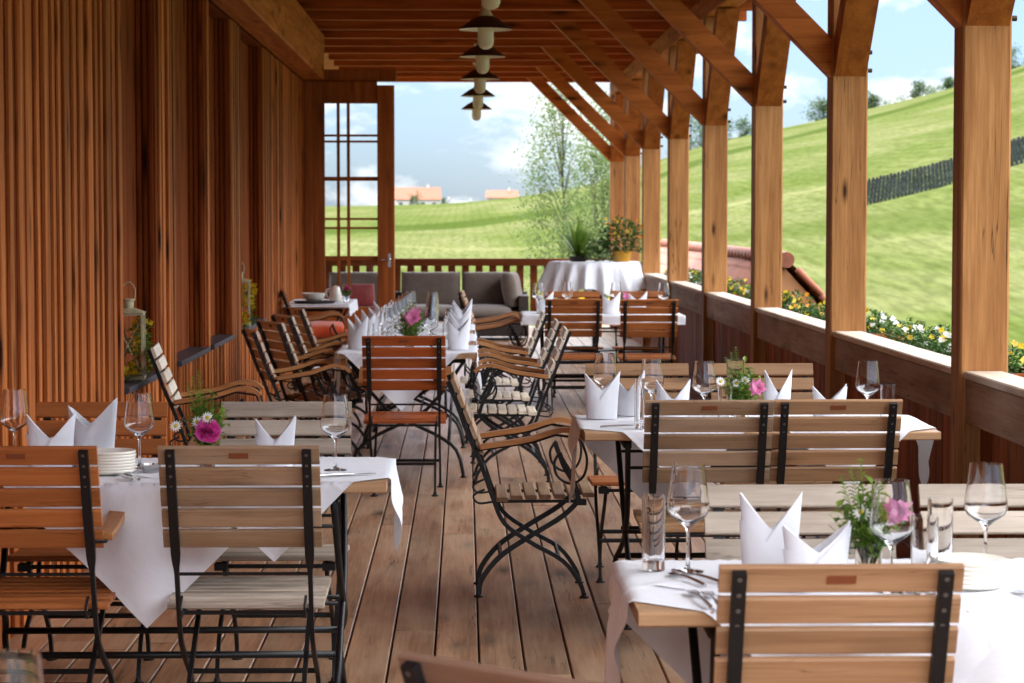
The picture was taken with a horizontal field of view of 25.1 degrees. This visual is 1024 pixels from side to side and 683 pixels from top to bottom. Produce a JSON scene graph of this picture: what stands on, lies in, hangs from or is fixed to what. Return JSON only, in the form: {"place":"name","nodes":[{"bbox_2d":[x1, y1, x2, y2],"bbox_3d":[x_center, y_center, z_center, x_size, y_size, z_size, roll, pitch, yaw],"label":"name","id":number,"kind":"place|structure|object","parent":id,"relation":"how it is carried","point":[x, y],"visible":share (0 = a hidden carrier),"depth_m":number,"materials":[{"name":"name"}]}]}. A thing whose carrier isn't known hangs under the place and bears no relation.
{"place":"outdoors","nodes":[
{"label":"outdoors","id":0,"kind":"place"},
{"bbox_2d":[0,649,44,682],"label":"wine glass","id":1,"kind":"object","parent":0,"point":[21,666],"visible":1,"depth_m":2.85,"materials":[{"name":"clear"}]},
{"bbox_2d":[0,326,910,682],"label":"floor","id":2,"kind":"structure","parent":0,"point":[378,566],"depth_m":9.49,"materials":[{"name":"wood"}]},
{"bbox_2d":[0,446,124,682],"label":"folding armchair","id":3,"kind":"object","parent":2,"relation":"on","point":[92,594],"visible":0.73,"depth_m":6.51,"materials":[{"name":"wood"}]},
{"bbox_2d":[7,402,167,682],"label":"folding chair","id":4,"kind":"object","parent":2,"relation":"on","point":[48,426],"visible":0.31,"depth_m":7.90,"materials":[{"name":"wood"}]},
{"bbox_2d":[0,478,389,682],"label":"dining table","id":5,"kind":"object","parent":2,"relation":"on","point":[364,486],"visible":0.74,"depth_m":7.05,"materials":[{"name":"black metal"}]},
{"bbox_2d":[0,458,291,627],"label":"tablecloth","id":6,"kind":"object","parent":5,"relation":"on","point":[134,571],"visible":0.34,"depth_m":6.75,"materials":[{"name":"white fabric"}]},
{"bbox_2d":[0,389,29,445],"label":"wine glass","id":7,"kind":"object","parent":6,"relation":"on","point":[14,410],"visible":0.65,"depth_m":7.26,"materials":[{"name":"white"}]},
{"bbox_2d":[26,413,75,466],"bbox_3d":[-1.421,0.306,7.095,0.152,0.175,0.088,0,3,-9],"label":"folded napkin","id":8,"kind":"object","parent":6,"relation":"on","point":[36,435],"visible":0.48,"depth_m":7.07,"materials":[{"name":"fabric"}]},
{"bbox_2d":[68,398,117,465],"bbox_3d":[-1.315,0.280,7.216,0.167,0.213,0.096,1,3,13],"label":"folded napkin","id":9,"kind":"object","parent":6,"relation":"on","point":[99,431],"visible":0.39,"depth_m":7.18,"materials":[{"name":"fabric"}]},
{"bbox_2d":[127,457,402,561],"bbox_3d":[-0.838,0.531,7.127,1.000,0.277,0.766,0,3,-1],"label":"tablecloth","id":10,"kind":"object","parent":6,"relation":"on","point":[333,488],"visible":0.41,"depth_m":7.01,"materials":[{"name":"white fabric"}]},
{"bbox_2d":[124,392,154,468],"bbox_3d":[-1.155,0.277,7.133,0.093,0.232,0.094,2,4,37],"label":"wine glass","id":11,"kind":"object","parent":10,"relation":"on","point":[139,422],"visible":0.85,"depth_m":7.10,"materials":[{"name":"white"}]},
{"bbox_2d":[196,444,215,466],"bbox_3d":[-0.948,0.355,7.131,0.060,0.075,0.060,0,3,-1],"label":"flower vase","id":12,"kind":"object","parent":10,"relation":"on","point":[205,465],"visible":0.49,"depth_m":7.11,"materials":[{"name":"clear glass"}]},
{"bbox_2d":[169,370,229,445],"bbox_3d":[-0.963,0.233,7.129,0.185,0.296,0.163,0,3,-1],"label":"flower posy","id":13,"kind":"object","parent":12,"relation":"in","point":[206,429],"visible":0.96,"depth_m":7.09,"materials":[{"name":"green plant"}]},
{"bbox_2d":[255,416,295,466],"bbox_3d":[-0.733,0.311,7.130,0.115,0.161,0.082,-2,4,-33],"label":"folded napkin","id":14,"kind":"object","parent":10,"relation":"on","point":[285,437],"visible":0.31,"depth_m":7.11,"materials":[{"name":"fabric"}]},
{"bbox_2d":[320,394,350,470],"bbox_3d":[-0.542,0.280,7.065,0.094,0.232,0.094,-3,4,-45],"label":"wine glass","id":15,"kind":"object","parent":10,"relation":"on","point":[335,423],"visible":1,"depth_m":7.03,"materials":[{"name":"white"}]},
{"bbox_2d":[147,343,263,445],"bbox_3d":[-1.521,0.456,11.558,0.589,0.880,0.510,0,3,-5],"label":"folding armchair","id":16,"kind":"object","parent":2,"relation":"on","point":[176,400],"visible":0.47,"depth_m":11.36,"materials":[{"name":"wood"}]},
{"bbox_2d":[157,445,330,682],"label":"folding chair","id":17,"kind":"object","parent":2,"relation":"on","point":[308,594],"visible":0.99,"depth_m":6.51,"materials":[{"name":"wood"}]},
{"bbox_2d":[213,401,351,682],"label":"folding chair","id":18,"kind":"object","parent":2,"relation":"on","point":[325,553],"visible":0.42,"depth_m":7.91,"materials":[{"name":"wood"}]},
{"bbox_2d":[241,327,355,456],"bbox_3d":[-1.235,0.365,13.254,0.589,0.880,0.510,-1,3,-15],"label":"folding armchair","id":19,"kind":"object","parent":2,"relation":"on","point":[270,372],"visible":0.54,"depth_m":13.10,"materials":[{"name":"wood"}]},
{"bbox_2d":[256,320,364,456],"bbox_3d":[-1.244,0.309,14.294,0.589,0.880,0.510,-1,3,-25],"label":"folding armchair","id":20,"kind":"object","parent":2,"relation":"on","point":[287,357],"visible":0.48,"depth_m":14.22,"materials":[{"name":"wood"}]},
{"bbox_2d":[280,289,345,390],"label":"folding armchair","id":21,"kind":"object","parent":2,"relation":"on","point":[323,315],"visible":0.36,"depth_m":20.13,"materials":[{"name":"wood"}]},
{"bbox_2d":[307,321,346,337],"bbox_3d":[-1.644,-0.106,20.344,0.335,0.124,0.316,0,11,-9],"label":"seat pad","id":22,"kind":"object","parent":21,"relation":"on","point":[320,329],"visible":0.66,"depth_m":20.21,"materials":[{"name":"orange fabric"}]},
{"bbox_2d":[270,314,369,448],"bbox_3d":[-1.254,0.260,15.195,0.589,0.880,0.510,-1,3,-22],"label":"folding armchair","id":23,"kind":"object","parent":2,"relation":"on","point":[298,347],"visible":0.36,"depth_m":15.08,"materials":[{"name":"wood"}]},
{"bbox_2d":[285,307,374,431],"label":"folding armchair","id":24,"kind":"object","parent":2,"relation":"on","point":[304,328],"visible":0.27,"depth_m":16.30,"materials":[{"name":"wood"}]},
{"bbox_2d":[358,336,451,496],"bbox_3d":[-0.589,0.396,12.680,0.510,0.880,0.589,0,3,-1],"label":"folding armchair","id":25,"kind":"object","parent":2,"relation":"on","point":[368,385],"visible":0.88,"depth_m":12.48,"materials":[{"name":"wood"}]},
{"bbox_2d":[337,341,474,477],"bbox_3d":[-0.631,0.382,14.281,0.798,0.735,2.050,0,3,-1],"label":"dining table","id":26,"kind":"object","parent":2,"relation":"on","point":[461,358],"visible":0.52,"depth_m":13.43,"materials":[{"name":"black metal"}]},
{"bbox_2d":[334,345,481,410],"bbox_3d":[-0.621,0.239,13.854,0.877,0.410,1.297,0,3,-1],"label":"tablecloth","id":27,"kind":"object","parent":26,"relation":"on","point":[354,356],"visible":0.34,"depth_m":13.23,"materials":[{"name":"white fabric"}]},
{"bbox_2d":[347,317,367,348],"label":"folded napkin","id":28,"kind":"object","parent":27,"relation":"on","point":[355,334],"visible":0.88,"depth_m":13.62,"materials":[{"name":"fabric"}]},
{"bbox_2d":[447,318,469,349],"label":"folded napkin","id":29,"kind":"object","parent":27,"relation":"on","point":[458,339],"visible":1,"depth_m":13.53,"materials":[{"name":"fabric"}]},
{"bbox_3d":[-0.611,-0.007,13.730,0.060,0.090,0.060,0,3,-1],"label":"flower vase","id":30,"kind":"object","parent":27,"relation":"on","visible":0},
{"bbox_2d":[393,304,424,335],"bbox_3d":[-0.614,-0.101,13.722,0.205,0.256,0.222,0,3,-1],"label":"flower posy","id":31,"kind":"object","parent":30,"relation":"in","point":[411,318],"visible":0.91,"depth_m":13.67,"materials":[{"name":"pink plant"}]},
{"bbox_2d":[395,272,528,335],"bbox_3d":[-1.152,-0.477,28.873,2.700,0.786,0.850,0,3,-1],"label":"lounge sofa","id":32,"kind":"object","parent":2,"relation":"on","point":[490,294],"visible":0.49,"depth_m":28.94,"materials":[{"name":"fabric"}]},
{"bbox_2d":[458,290,525,389],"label":"folding armchair","id":33,"kind":"object","parent":2,"relation":"on","point":[494,318],"visible":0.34,"depth_m":19.95,"materials":[{"name":"wood"}]},
{"bbox_2d":[459,294,527,403],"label":"folding armchair","id":34,"kind":"object","parent":2,"relation":"on","point":[499,324],"visible":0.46,"depth_m":18.79,"materials":[{"name":"wood"}]},
{"bbox_2d":[397,651,595,682],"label":"folding chair","id":35,"kind":"object","parent":2,"relation":"on","point":[418,668],"visible":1,"depth_m":3.30,"materials":[{"name":"wood"}]},
{"bbox_2d":[461,310,547,443],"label":"folding armchair","id":36,"kind":"object","parent":2,"relation":"on","point":[527,351],"visible":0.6,"depth_m":15.46,"materials":[{"name":"wood"}]},
{"bbox_2d":[0,0,1016,648],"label":"restaurant building","id":37,"kind":"structure","parent":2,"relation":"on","point":[180,164],"depth_m":14.55,"materials":[{"name":"wood"}]},
{"bbox_2d":[123,281,145,379],"bbox_3d":[-1.932,-0.056,11.596,0.169,0.493,0.169,0,3,-5],"label":"metal lantern","id":38,"kind":"object","parent":37,"relation":"on","point":[134,336],"visible":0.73,"depth_m":11.53,"materials":[{"name":"beige paint"}]},
{"bbox_2d":[304,81,394,365],"bbox_3d":[-1.635,-1.182,23.175,0.900,2.865,0.232,0,3,-1],"label":"door","id":39,"kind":"structure","parent":37,"relation":"in","point":[349,126],"depth_m":23.14,"materials":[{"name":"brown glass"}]},
{"bbox_2d":[461,67,498,93],"bbox_3d":[-0.306,-2.723,21.984,0.380,0.710,0.380,0,3,-1],"label":"pendant lamp","id":40,"kind":"object","parent":37,"relation":"hanging from","point":[479,79],"visible":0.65,"depth_m":21.94,"materials":[{"name":"black metal"}]},
{"bbox_2d":[460,3,504,73],"bbox_3d":[-0.242,-2.559,18.939,0.380,0.710,0.380,0,3,-1],"label":"pendant lamp","id":41,"kind":"object","parent":37,"relation":"hanging from","point":[481,56],"visible":0.75,"depth_m":18.90,"materials":[{"name":"black metal"}]},
{"bbox_2d":[459,7,512,49],"bbox_3d":[-0.185,-2.412,16.194,0.380,0.710,0.380,0,3,-1],"label":"pendant lamp","id":42,"kind":"object","parent":37,"relation":"hanging from","point":[485,24],"visible":0.94,"depth_m":16.15,"materials":[{"name":"black metal"}]},
{"bbox_2d":[395,258,607,310],"bbox_3d":[-1.908,-0.738,31.994,6.520,0.833,0.140,0,3,-1],"label":"end railing","id":43,"kind":"object","parent":37,"relation":"attached to","point":[477,263],"visible":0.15,"depth_m":31.96,"materials":[{"name":"wood"}]},
{"bbox_2d":[467,318,561,463],"bbox_3d":[0.011,0.304,14.390,0.589,0.880,0.510,0,3,-1],"label":"folding armchair","id":44,"kind":"object","parent":2,"relation":"on","point":[517,360],"visible":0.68,"depth_m":14.21,"materials":[{"name":"wood"}]},
{"bbox_2d":[446,371,593,598],"bbox_3d":[0.028,0.575,9.347,0.589,0.880,0.510,0,3,-1],"label":"folding armchair","id":45,"kind":"object","parent":2,"relation":"on","point":[498,492],"visible":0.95,"depth_m":9.19,"materials":[{"name":"black metal"}]},
{"bbox_2d":[469,326,571,482],"bbox_3d":[0.043,0.360,13.342,0.589,0.880,0.510,0,3,-1],"label":"folding armchair","id":46,"kind":"object","parent":2,"relation":"on","point":[480,409],"visible":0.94,"depth_m":13.17,"materials":[{"name":"wood"}]},
{"bbox_2d":[545,299,602,409],"bbox_3d":[0.479,0.094,18.295,0.450,0.880,0.589,0,3,-1],"label":"folding chair","id":47,"kind":"object","parent":2,"relation":"on","point":[581,321],"visible":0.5,"depth_m":18.07,"materials":[{"name":"wood"}]},
{"bbox_2d":[548,291,602,396],"bbox_3d":[0.540,0.019,19.695,0.450,0.880,0.589,0,3,-1],"label":"folding chair","id":48,"kind":"object","parent":2,"relation":"on","point":[585,294],"visible":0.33,"depth_m":19.89,"materials":[{"name":"wood"}]},
{"bbox_2d":[521,312,682,405],"bbox_3d":[0.728,0.137,18.853,1.300,0.735,0.718,0,3,-1],"label":"dining table","id":49,"kind":"object","parent":2,"relation":"on","point":[661,350],"visible":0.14,"depth_m":18.79,"materials":[{"name":"black metal"}]},
{"bbox_2d":[519,311,685,325],"bbox_3d":[0.728,-0.188,18.836,1.336,0.092,0.771,0,3,-1],"label":"tablecloth","id":50,"kind":"object","parent":49,"relation":"on","point":[528,318],"visible":0.34,"depth_m":18.47,"materials":[{"name":"white fabric"}]},
{"bbox_2d":[592,289,614,351],"bbox_3d":[0.951,-0.406,26.342,1.020,1.015,1.020,0,3,-1],"label":"round bar table","id":51,"kind":"object","parent":2,"relation":"on","point":[603,349],"visible":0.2,"depth_m":26.31,"materials":[{"name":"black metal"}]},
{"bbox_2d":[538,261,645,295],"bbox_3d":[0.955,-0.714,26.328,1.347,0.407,1.348,0,3,-1],"label":"round tablecloth","id":52,"kind":"object","parent":51,"relation":"on","point":[600,276],"visible":0.78,"depth_m":25.83,"materials":[{"name":"white fabric"}]},
{"bbox_2d":[569,256,587,261],"bbox_3d":[0.755,-0.937,26.109,0.220,0.060,0.220,0,3,-1],"label":"plant pot","id":53,"kind":"object","parent":52,"relation":"on","point":[575,259],"visible":1,"depth_m":26.03,"materials":[{"name":"ceramic"}]},
{"bbox_2d":[553,215,607,255],"bbox_3d":[0.753,-1.206,26.031,0.885,0.524,0.892,1,3,21],"label":"spiky plant","id":54,"kind":"object","parent":53,"relation":"in","point":[577,237],"visible":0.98,"depth_m":26.02,"materials":[{"name":"green plant"}]},
{"bbox_2d":[611,251,631,261],"bbox_3d":[1.237,-0.962,26.017,0.240,0.120,0.240,0,3,-1],"label":"plant pot","id":55,"kind":"object","parent":52,"relation":"on","point":[620,256],"visible":1,"depth_m":25.93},
{"bbox_2d":[599,215,644,252],"bbox_3d":[1.234,-1.218,26.004,0.544,0.441,0.538,0,3,-1],"label":"flowering plant","id":56,"kind":"object","parent":55,"relation":"in","point":[635,229],"visible":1,"depth_m":25.94,"materials":[{"name":"green plant"}]},
{"bbox_2d":[585,363,691,582],"bbox_3d":[0.551,0.550,9.808,0.450,0.880,0.589,0,3,-1],"label":"folding chair","id":57,"kind":"object","parent":2,"relation":"on","point":[678,384],"visible":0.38,"depth_m":9.95,"materials":[{"name":"wood"}]},
{"bbox_2d":[611,291,667,360],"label":"folding chair","id":58,"kind":"object","parent":2,"relation":"on","point":[640,294],"visible":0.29,"depth_m":19.83,"materials":[{"name":"wood"}]},
{"bbox_2d":[616,299,678,392],"bbox_3d":[1.070,0.096,18.257,0.450,0.880,0.589,0,3,-1],"label":"folding chair","id":59,"kind":"object","parent":2,"relation":"on","point":[648,329],"visible":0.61,"depth_m":18.05,"materials":[{"name":"wood"}]},
{"bbox_2d":[633,400,773,538],"bbox_3d":[0.684,0.629,8.321,0.450,0.880,0.589,0,3,-1],"label":"folding chair","id":60,"kind":"object","parent":2,"relation":"on","point":[655,424],"visible":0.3,"depth_m":8.09,"materials":[{"name":"wood"}]},
{"bbox_2d":[580,428,940,629],"bbox_3d":[0.908,0.679,8.759,1.300,0.735,0.718,0,3,-1],"label":"dining table","id":61,"kind":"object","parent":2,"relation":"on","point":[624,440],"visible":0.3,"depth_m":8.57,"materials":[{"name":"black metal"}]},
{"bbox_2d":[568,415,744,503],"bbox_3d":[0.769,0.525,8.754,1.098,0.435,0.797,0,3,-1],"label":"tablecloth","id":62,"kind":"object","parent":61,"relation":"on","point":[604,452],"visible":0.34,"depth_m":9.01,"materials":[{"name":"white fabric"}]},
{"bbox_2d":[584,372,619,418],"bbox_3d":[0.349,0.205,8.890,0.141,0.185,0.081,0,3,-6],"label":"folded napkin","id":63,"kind":"object","parent":62,"relation":"on","point":[602,403],"visible":1,"depth_m":8.86,"materials":[{"name":"fabric"}]},
{"bbox_2d":[593,353,616,387],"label":"wine glass","id":64,"kind":"object","parent":62,"relation":"on","point":[605,372],"visible":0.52,"depth_m":9.01,"materials":[{"name":"clear"}]},
{"bbox_2d":[617,376,639,415],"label":"folded napkin","id":65,"kind":"object","parent":62,"relation":"on","point":[625,402],"visible":0.32,"depth_m":9.00,"materials":[{"name":"fabric"}]},
{"bbox_2d":[634,378,644,428],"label":"drinking glass","id":66,"kind":"object","parent":62,"relation":"on","point":[639,388],"visible":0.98,"depth_m":8.45,"materials":[{"name":"clear"}]},
{"bbox_2d":[640,358,663,417],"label":"wine glass","id":67,"kind":"object","parent":62,"relation":"on","point":[651,371],"visible":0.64,"depth_m":8.86,"materials":[{"name":"white"}]},
{"bbox_2d":[655,379,690,416],"bbox_3d":[0.606,0.224,8.656,0.133,0.171,0.077,0,3,-1],"label":"folded napkin","id":68,"kind":"object","parent":62,"relation":"on","point":[682,394],"visible":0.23,"depth_m":8.64,"materials":[{"name":"fabric"}]},
{"bbox_2d":[732,414,936,483],"bbox_3d":[1.092,0.444,8.749,0.987,0.277,0.792,0,3,-1],"label":"tablecloth","id":69,"kind":"object","parent":61,"relation":"on","point":[909,423],"visible":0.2,"depth_m":8.68,"materials":[{"name":"white fabric"}]},
{"bbox_2d":[692,360,716,416],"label":"wine glass","id":70,"kind":"object","parent":69,"relation":"on","point":[704,384],"visible":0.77,"depth_m":8.70,"materials":[{"name":"white"}]},
{"bbox_2d":[764,370,791,416],"bbox_3d":[1.013,0.203,8.763,0.110,0.201,0.064,0,3,-1],"label":"folded napkin","id":71,"kind":"object","parent":69,"relation":"on","point":[772,393],"visible":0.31,"depth_m":8.75,"materials":[{"name":"fabric"}]},
{"bbox_2d":[855,361,879,415],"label":"wine glass","id":72,"kind":"object","parent":69,"relation":"on","point":[867,384],"visible":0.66,"depth_m":8.70,"materials":[{"name":"white"}]},
{"bbox_3d":[0.873,0.265,8.767,0.060,0.080,0.060,0,3,-1],"label":"flower vase","id":73,"kind":"object","parent":69,"relation":"on","visible":0},
{"bbox_2d":[715,346,766,399],"bbox_3d":[0.862,0.156,8.766,0.202,0.276,0.192,0,3,-1],"label":"flower posy","id":74,"kind":"object","parent":73,"relation":"in","point":[742,391],"visible":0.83,"depth_m":8.72,"materials":[{"name":"green plant"}]},
{"bbox_2d":[711,363,831,538],"bbox_3d":[1.096,0.549,9.819,0.450,0.880,0.589,0,3,-1],"label":"folding chair","id":75,"kind":"object","parent":2,"relation":"on","point":[804,383],"visible":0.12,"depth_m":10.04,"materials":[{"name":"wood"}]},
{"bbox_2d":[629,601,968,682],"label":"dining table","id":76,"kind":"object","parent":2,"relation":"on","point":[649,615],"visible":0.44,"depth_m":4.58,"materials":[{"name":"black metal"}]},
{"bbox_2d":[605,559,1023,682],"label":"tablecloth","id":77,"kind":"object","parent":76,"relation":"on","point":[630,581],"visible":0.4,"depth_m":4.97,"materials":[{"name":"white fabric"}]},
{"bbox_2d":[642,494,665,570],"bbox_3d":[0.312,0.421,5.067,0.053,0.165,0.053,0,3,-1],"label":"drinking glass","id":78,"kind":"object","parent":77,"relation":"on","point":[653,529],"visible":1,"depth_m":5.05,"materials":[{"name":"white"}]},
{"bbox_2d":[666,463,709,573],"bbox_3d":[0.386,0.387,5.037,0.096,0.237,0.095,2,4,33],"label":"wine glass","id":79,"kind":"object","parent":77,"relation":"on","point":[688,505],"visible":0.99,"depth_m":5.00,"materials":[{"name":"white"}]},
{"bbox_2d":[655,557,1023,682],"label":"tablecloth","id":80,"kind":"object","parent":76,"relation":"on","point":[1002,661],"visible":0.23,"depth_m":4.56,"materials":[{"name":"white fabric"}]},
{"bbox_2d":[739,493,801,563],"bbox_3d":[0.562,0.415,4.999,0.138,0.183,0.080,0,3,-1],"label":"folded napkin","id":81,"kind":"object","parent":80,"relation":"on","point":[762,542],"visible":0.56,"depth_m":4.97,"materials":[{"name":"fabric"}]},
{"bbox_2d":[782,521,851,593],"bbox_3d":[0.634,0.446,4.782,0.148,0.144,0.085,0,3,-7],"label":"folded napkin","id":82,"kind":"object","parent":80,"relation":"on","point":[833,548],"visible":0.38,"depth_m":4.76,"materials":[{"name":"fabric"}]},
{"bbox_2d":[854,540,882,563],"bbox_3d":[0.760,0.469,4.909,0.060,0.085,0.060,0,3,-1],"label":"flower vase","id":83,"kind":"object","parent":80,"relation":"on","point":[862,556],"visible":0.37,"depth_m":4.88,"materials":[{"name":"clear glass"}]},
{"bbox_2d":[829,457,913,557],"bbox_3d":[0.767,0.373,4.895,0.172,0.256,0.176,-1,3,-11],"label":"flower posy","id":84,"kind":"object","parent":83,"relation":"in","point":[858,517],"visible":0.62,"depth_m":4.88,"materials":[{"name":"green plant"}]},
{"bbox_2d":[869,479,913,593],"bbox_3d":[0.786,0.404,4.766,0.094,0.232,0.094,-1,3,-20],"label":"wine glass","id":85,"kind":"object","parent":80,"relation":"on","point":[890,519],"visible":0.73,"depth_m":4.73,"materials":[{"name":"white"}]},
{"bbox_2d":[911,515,938,594],"bbox_3d":[0.852,0.441,4.749,0.057,0.160,0.057,0,3,-1],"label":"drinking glass","id":86,"kind":"object","parent":80,"relation":"on","point":[924,538],"visible":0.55,"depth_m":4.72,"materials":[{"name":"white"}]},
{"bbox_2d":[928,497,953,553],"bbox_3d":[0.940,0.424,5.051,0.056,0.160,0.056,0,3,-1],"label":"drinking glass","id":87,"kind":"object","parent":80,"relation":"on","point":[941,508],"visible":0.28,"depth_m":5.03,"materials":[{"name":"white"}]},
{"bbox_2d":[962,580,1005,590],"bbox_3d":[0.960,0.508,4.837,0.156,0.016,0.156,0,3,-1],"label":"plate","id":88,"kind":"object","parent":80,"relation":"on","point":[979,587],"visible":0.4,"depth_m":4.76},
{"bbox_2d":[963,577,1005,584],"bbox_3d":[0.959,0.499,4.836,0.156,0.016,0.156,0,3,-1],"label":"plate","id":89,"kind":"object","parent":88,"relation":"on","point":[992,582],"visible":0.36,"depth_m":4.76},
{"bbox_2d":[963,572,1005,580],"bbox_3d":[0.960,0.490,4.833,0.156,0.016,0.156,0,3,-1],"label":"plate","id":90,"kind":"object","parent":89,"relation":"on","point":[987,578],"visible":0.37,"depth_m":4.76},
{"bbox_2d":[964,569,1005,576],"bbox_3d":[0.959,0.481,4.833,0.156,0.016,0.156,0,3,-1],"label":"plate","id":91,"kind":"object","parent":90,"relation":"on","point":[980,574],"visible":0.32,"depth_m":4.76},
{"bbox_2d":[964,563,1006,571],"bbox_3d":[0.961,0.471,4.832,0.156,0.016,0.156,0,3,-1],"label":"plate","id":92,"kind":"object","parent":91,"relation":"on","point":[998,568],"visible":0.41,"depth_m":4.76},
{"bbox_2d":[938,553,1006,567],"bbox_3d":[0.960,0.462,4.833,0.156,0.016,0.156,0,3,-1],"label":"plate","id":93,"kind":"object","parent":92,"relation":"on","point":[975,560],"visible":0.79,"depth_m":4.85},
{"bbox_2d":[964,462,1007,553],"bbox_3d":[1.040,0.386,5.051,0.095,0.237,0.096,-3,4,-39],"label":"wine glass","id":94,"kind":"object","parent":80,"relation":"on","point":[985,503],"visible":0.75,"depth_m":5.01,"materials":[{"name":"white"}]},
{"bbox_2d":[704,484,895,560],"bbox_3d":[0.687,0.795,5.246,0.450,0.880,0.589,0,3,-1],"label":"folding chair","id":95,"kind":"object","parent":2,"relation":"on","point":[719,523],"visible":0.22,"depth_m":5.46,"materials":[{"name":"wood"}]},
{"bbox_2d":[619,273,1023,538],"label":"side railing","id":96,"kind":"object","parent":2,"relation":"on","point":[919,378],"visible":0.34,"depth_m":11.14,"materials":[{"name":"wood"}]},
{"bbox_2d":[754,399,902,535],"bbox_3d":[1.139,0.628,8.351,0.450,0.880,0.589,0,3,-1],"label":"folding chair","id":97,"kind":"object","parent":2,"relation":"on","point":[784,423],"visible":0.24,"depth_m":8.11,"materials":[{"name":"wood"}]},
{"bbox_2d":[713,563,964,682],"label":"folding chair","id":98,"kind":"object","parent":2,"relation":"on","point":[738,609],"visible":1,"depth_m":4.26,"materials":[{"name":"wood"}]},
{"bbox_2d":[918,484,1023,558],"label":"folding chair","id":99,"kind":"object","parent":2,"relation":"on","point":[1008,522],"visible":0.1,"depth_m":5.46,"materials":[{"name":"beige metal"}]},
{"bbox_2d":[386,359,571,682],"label":"floor underside","id":100,"kind":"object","parent":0,"point":[475,569],"depth_m":10.15,"materials":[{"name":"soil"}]},
{"bbox_2d":[377,0,1023,200],"label":"sky","id":101,"kind":"structure","parent":0,"point":[438,143],"materials":[{"name":"blue"}]},
{"bbox_2d":[395,65,1023,365],"bbox_3d":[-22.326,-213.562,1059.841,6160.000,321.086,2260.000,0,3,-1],"label":"hillside","id":102,"kind":"structure","parent":0,"point":[909,258],"depth_m":80.02,"materials":[{"name":"green plant"}]},
{"bbox_2d":[395,185,441,204],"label":"farmhouse","id":103,"kind":"object","parent":102,"relation":"on","point":[430,195],"visible":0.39,"depth_m":595.68,"materials":[{"name":"ceramic"}]},
{"bbox_2d":[496,82,609,307],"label":"young tree","id":104,"kind":"object","parent":102,"relation":"on","point":[562,152],"visible":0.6,"depth_m":43.90,"materials":[{"name":"green plant"}]},
{"bbox_2d":[543,123,641,298],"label":"young tree","id":105,"kind":"object","parent":102,"relation":"on","point":[598,175],"visible":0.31,"depth_m":42.90,"materials":[{"name":"green plant"}]},
{"bbox_2d":[555,84,641,295],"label":"young tree","id":106,"kind":"object","parent":102,"relation":"on","point":[606,116],"visible":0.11,"depth_m":45.85,"materials":[{"name":"green plant"}]},
{"bbox_2d":[603,239,825,325],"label":"tiled outbuilding","id":107,"kind":"structure","parent":102,"relation":"on","point":[794,278],"depth_m":27.14,"materials":[{"name":"ceramic"}]},
{"bbox_2d":[867,136,1023,204],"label":"vine netting","id":108,"kind":"object","parent":102,"relation":"on","point":[904,181],"visible":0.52,"depth_m":65.20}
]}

